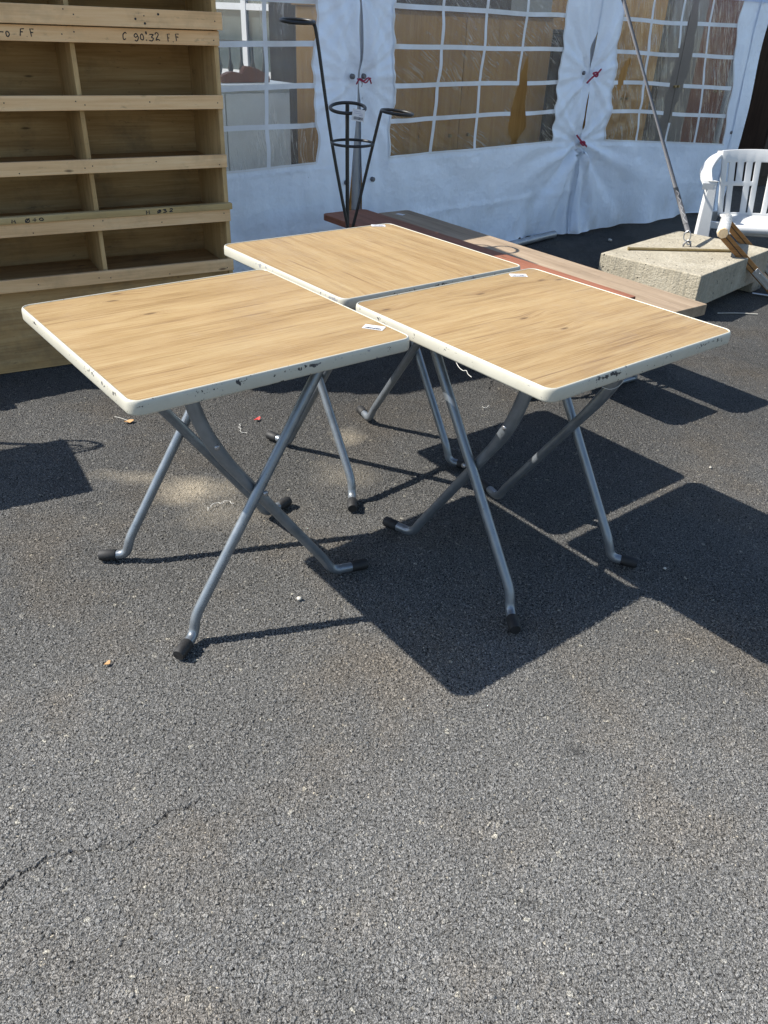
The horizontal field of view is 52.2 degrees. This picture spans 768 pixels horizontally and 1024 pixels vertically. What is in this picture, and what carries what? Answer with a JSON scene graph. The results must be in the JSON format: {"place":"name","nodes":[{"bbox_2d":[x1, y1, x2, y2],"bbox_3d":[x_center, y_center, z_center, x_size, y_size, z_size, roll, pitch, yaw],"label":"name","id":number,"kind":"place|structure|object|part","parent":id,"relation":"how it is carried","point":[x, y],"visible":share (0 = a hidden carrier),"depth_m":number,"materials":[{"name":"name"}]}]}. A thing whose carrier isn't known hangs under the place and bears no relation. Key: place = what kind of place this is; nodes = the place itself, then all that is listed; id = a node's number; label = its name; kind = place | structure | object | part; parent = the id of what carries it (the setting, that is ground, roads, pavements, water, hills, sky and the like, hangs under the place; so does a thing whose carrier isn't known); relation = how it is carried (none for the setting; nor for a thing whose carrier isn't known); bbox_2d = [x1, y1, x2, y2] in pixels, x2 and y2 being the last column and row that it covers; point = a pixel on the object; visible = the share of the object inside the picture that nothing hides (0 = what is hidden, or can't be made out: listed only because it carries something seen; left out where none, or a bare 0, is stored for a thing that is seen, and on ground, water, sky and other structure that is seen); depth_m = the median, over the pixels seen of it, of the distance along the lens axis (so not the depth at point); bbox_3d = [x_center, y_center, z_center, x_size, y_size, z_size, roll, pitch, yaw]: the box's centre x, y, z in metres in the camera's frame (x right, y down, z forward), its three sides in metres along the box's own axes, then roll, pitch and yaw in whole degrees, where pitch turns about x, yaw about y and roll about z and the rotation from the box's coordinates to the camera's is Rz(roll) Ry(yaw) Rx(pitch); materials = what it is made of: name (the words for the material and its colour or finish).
{"place":"outdoors","nodes":[
{"label":"outdoors","id":0,"kind":"place"},
{"bbox_2d":[221,80,290,170],"bbox_3d":[-1.207,-1.901,4.562,1.400,1.056,0.505,-24,41,-36],"label":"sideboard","id":1,"kind":"object","parent":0,"point":[243,149],"visible":0.09,"depth_m":4.50,"materials":[{"name":"metal"}]},
{"bbox_3d":[-1.049,-1.828,4.405,0.434,0.910,0.040,-24,41,-36],"label":"door","id":2,"kind":"part","parent":1,"relation":"part of","materials":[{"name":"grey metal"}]},
{"bbox_2d":[220,66,269,82],"bbox_3d":[-0.784,-2.458,4.404,0.320,0.082,0.040,-24,41,-36],"label":"wood crest","id":3,"kind":"object","parent":1,"relation":"on","point":[247,74],"visible":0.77,"depth_m":4.39,"materials":[{"name":"brown wood"}]},
{"bbox_3d":[-0.725,-1.976,4.664,0.434,0.910,0.040,-24,41,-36],"label":"door","id":4,"kind":"part","parent":1,"relation":"part of","materials":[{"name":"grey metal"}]},
{"bbox_2d":[0,185,767,1023],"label":"asphalt ground","id":5,"kind":"structure","parent":0,"point":[406,779],"depth_m":1.86,"materials":[{"name":"grey asphalt"}]},
{"bbox_2d":[0,0,233,373],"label":"storage rack","id":6,"kind":"object","parent":5,"relation":"on","point":[113,165],"visible":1,"depth_m":3.42,"materials":[{"name":"brown wood"}]},
{"bbox_2d":[22,269,409,659],"bbox_3d":[-0.432,-0.147,2.100,0.700,0.748,0.700,-21,39,-32],"label":"folding table","id":7,"kind":"object","parent":5,"relation":"on","point":[162,350],"visible":1,"depth_m":1.87,"materials":[{"name":"beige paint"}]},
{"bbox_2d":[218,39,269,74],"bbox_3d":[-4.168,-5.437,9.925,9.000,1.145,0.066,17,35,22],"label":"iron railing","id":8,"kind":"object","parent":5,"relation":"on","point":[230,65],"visible":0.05,"depth_m":8.63,"materials":[{"name":"grey metal"}]},
{"bbox_2d":[279,17,413,227],"bbox_3d":[-0.180,-1.551,3.770,0.610,1.382,0.266,2,32,0],"label":"plant stand","id":9,"kind":"object","parent":5,"relation":"on","point":[358,114],"visible":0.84,"depth_m":3.64,"materials":[{"name":"black metal"}]},
{"bbox_2d":[224,223,519,512],"bbox_3d":[-0.061,-0.518,2.728,0.700,0.739,0.708,-21,39,-32],"label":"folding table","id":10,"kind":"object","parent":5,"relation":"on","point":[351,268],"visible":0.7,"depth_m":2.53,"materials":[{"name":"metal"}]},
{"bbox_2d":[324,209,634,397],"bbox_3d":[0.327,-1.035,3.821,0.285,0.484,1.882,-20,38,-31],"label":"bench","id":11,"kind":"object","parent":5,"relation":"on","point":[365,217],"visible":0.22,"depth_m":3.92,"materials":[{"name":"brown wood"}]},
{"bbox_2d":[218,0,767,272],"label":"marquee","id":12,"kind":"object","parent":5,"relation":"on","point":[572,177],"visible":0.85,"depth_m":5.34,"materials":[{"name":"white fabric"}]},
{"bbox_2d":[621,0,691,244],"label":"guy strap","id":13,"kind":"object","parent":12,"relation":"attached to","point":[679,202],"visible":1,"depth_m":5.01,"materials":[{"name":"metal"}]},
{"bbox_2d":[379,210,706,383],"bbox_3d":[0.642,-1.122,4.034,0.235,0.429,2.088,-19,38,-30],"label":"bench","id":14,"kind":"object","parent":5,"relation":"on","point":[663,299],"visible":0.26,"depth_m":3.71,"materials":[{"name":"brown wood"}]},
{"bbox_2d":[356,268,730,633],"bbox_3d":[0.392,-0.194,2.236,0.700,0.744,0.700,-21,39,-33],"label":"folding table","id":15,"kind":"object","parent":5,"relation":"on","point":[528,334],"visible":0.99,"depth_m":2.02,"materials":[{"name":"wood"}]},
{"bbox_2d":[598,231,767,317],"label":"concrete block","id":16,"kind":"object","parent":5,"relation":"on","point":[703,277],"depth_m":4.65,"materials":[{"name":"beige concrete"}]},
{"bbox_2d":[627,247,730,251],"bbox_3d":[1.817,-1.609,4.812,0.661,0.021,0.020,0,32,-4],"label":"brass rod","id":17,"kind":"object","parent":16,"relation":"on","point":[678,249],"visible":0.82,"depth_m":4.80,"materials":[{"name":"metal"}]},
{"bbox_2d":[717,213,767,292],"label":"broom","id":18,"kind":"object","parent":16,"relation":"on","point":[727,225],"visible":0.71,"depth_m":4.77,"materials":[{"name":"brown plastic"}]},
{"bbox_2d":[694,149,767,237],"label":"garden chair","id":19,"kind":"object","parent":5,"relation":"on","point":[750,223],"visible":0.92,"depth_m":5.55,"materials":[{"name":"white plastic"}]},
{"bbox_2d":[717,313,757,314],"bbox_3d":[2.072,-1.165,4.600,0.241,0.007,0.013,1,32,-3],"label":"stick","id":20,"kind":"object","parent":5,"relation":"on","point":[737,313],"visible":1,"depth_m":4.60,"materials":[{"name":"grey metal"}]},
{"bbox_2d":[752,292,767,296],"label":"metal strip","id":21,"kind":"object","parent":5,"relation":"on","point":[759,294],"visible":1,"depth_m":4.95,"materials":[{"name":"metal"}]},
{"bbox_2d":[215,0,552,79],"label":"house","id":22,"kind":"structure","parent":0,"point":[242,20],"depth_m":9.81,"materials":[{"name":"glass"}]},
{"bbox_2d":[215,0,270,78],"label":"window","id":23,"kind":"structure","parent":22,"relation":"in","point":[241,19],"depth_m":9.78,"materials":[{"name":"white glass"}]},
{"bbox_2d":[268,0,511,163],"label":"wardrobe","id":24,"kind":"object","parent":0,"point":[283,66],"depth_m":5.43,"materials":[{"name":"brown wood"}]},
{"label":"door","id":25,"kind":"part","parent":24,"relation":"part of","materials":[{"name":"grey wood"}]},
{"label":"door","id":26,"kind":"part","parent":24,"relation":"part of","materials":[{"name":"grey wood"}]},
{"bbox_2d":[291,3,559,210],"bbox_3d":[0.308,-2.639,5.459,1.880,1.466,0.605,-24,41,-36],"label":"wardrobe","id":27,"kind":"object","parent":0,"point":[424,27],"visible":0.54,"depth_m":5.09,"materials":[{"name":"orange wood"}]},
{"bbox_3d":[0.168,-2.395,5.008,0.894,1.320,0.040,-24,41,-36],"label":"door","id":28,"kind":"part","parent":27,"relation":"part of","materials":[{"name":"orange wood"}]},
{"bbox_3d":[0.831,-2.696,5.535,0.894,1.320,0.040,-24,41,-36],"label":"door","id":29,"kind":"part","parent":27,"relation":"part of","materials":[{"name":"orange wood"}]},
{"bbox_2d":[539,29,597,141],"bbox_3d":[1.236,-3.136,6.403,0.550,1.376,0.555,-24,41,-36],"label":"bookcase","id":30,"kind":"object","parent":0,"point":[550,101],"visible":0.1,"depth_m":5.97,"materials":[{"name":"brown wood"}]},
{"bbox_3d":[1.411,-3.053,6.232,0.464,1.230,0.040,-24,41,-36],"label":"door","id":31,"kind":"part","parent":30,"relation":"part of","materials":[{"name":"grey wood"}]},
{"bbox_2d":[642,0,709,141],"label":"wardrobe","id":32,"kind":"object","parent":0,"point":[682,66],"visible":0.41,"depth_m":6.81,"materials":[{"name":"wood"}]},
{"bbox_3d":[2.466,-3.704,6.827,0.274,1.780,0.040,-24,41,-36],"label":"door","id":33,"kind":"part","parent":32,"relation":"part of","materials":[{"name":"wood"}]},
{"bbox_3d":[2.673,-3.797,6.989,0.274,1.780,0.040,-24,41,-36],"label":"door","id":34,"kind":"part","parent":32,"relation":"part of","materials":[{"name":"wood"}]},
{"bbox_2d":[680,0,743,143],"bbox_3d":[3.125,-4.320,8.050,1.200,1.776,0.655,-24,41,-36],"label":"window","id":35,"kind":"structure","parent":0,"point":[712,98],"depth_m":7.65,"materials":[{"name":"clear plastic"}]},
{"bbox_3d":[3.127,-4.123,7.684,0.554,1.630,0.040,-24,41,-36],"label":"door","id":36,"kind":"part","parent":35,"relation":"part of","materials":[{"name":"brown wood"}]},
{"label":"door","id":37,"kind":"part","parent":35,"relation":"part of","materials":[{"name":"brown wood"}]},
{"bbox_2d":[734,26,767,186],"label":"cabinet","id":38,"kind":"object","parent":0,"point":[755,133],"visible":0.22,"depth_m":8.22,"materials":[{"name":"brown wood"}]},
{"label":"door","id":39,"kind":"part","parent":38,"relation":"part of","materials":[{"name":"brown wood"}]}
]}

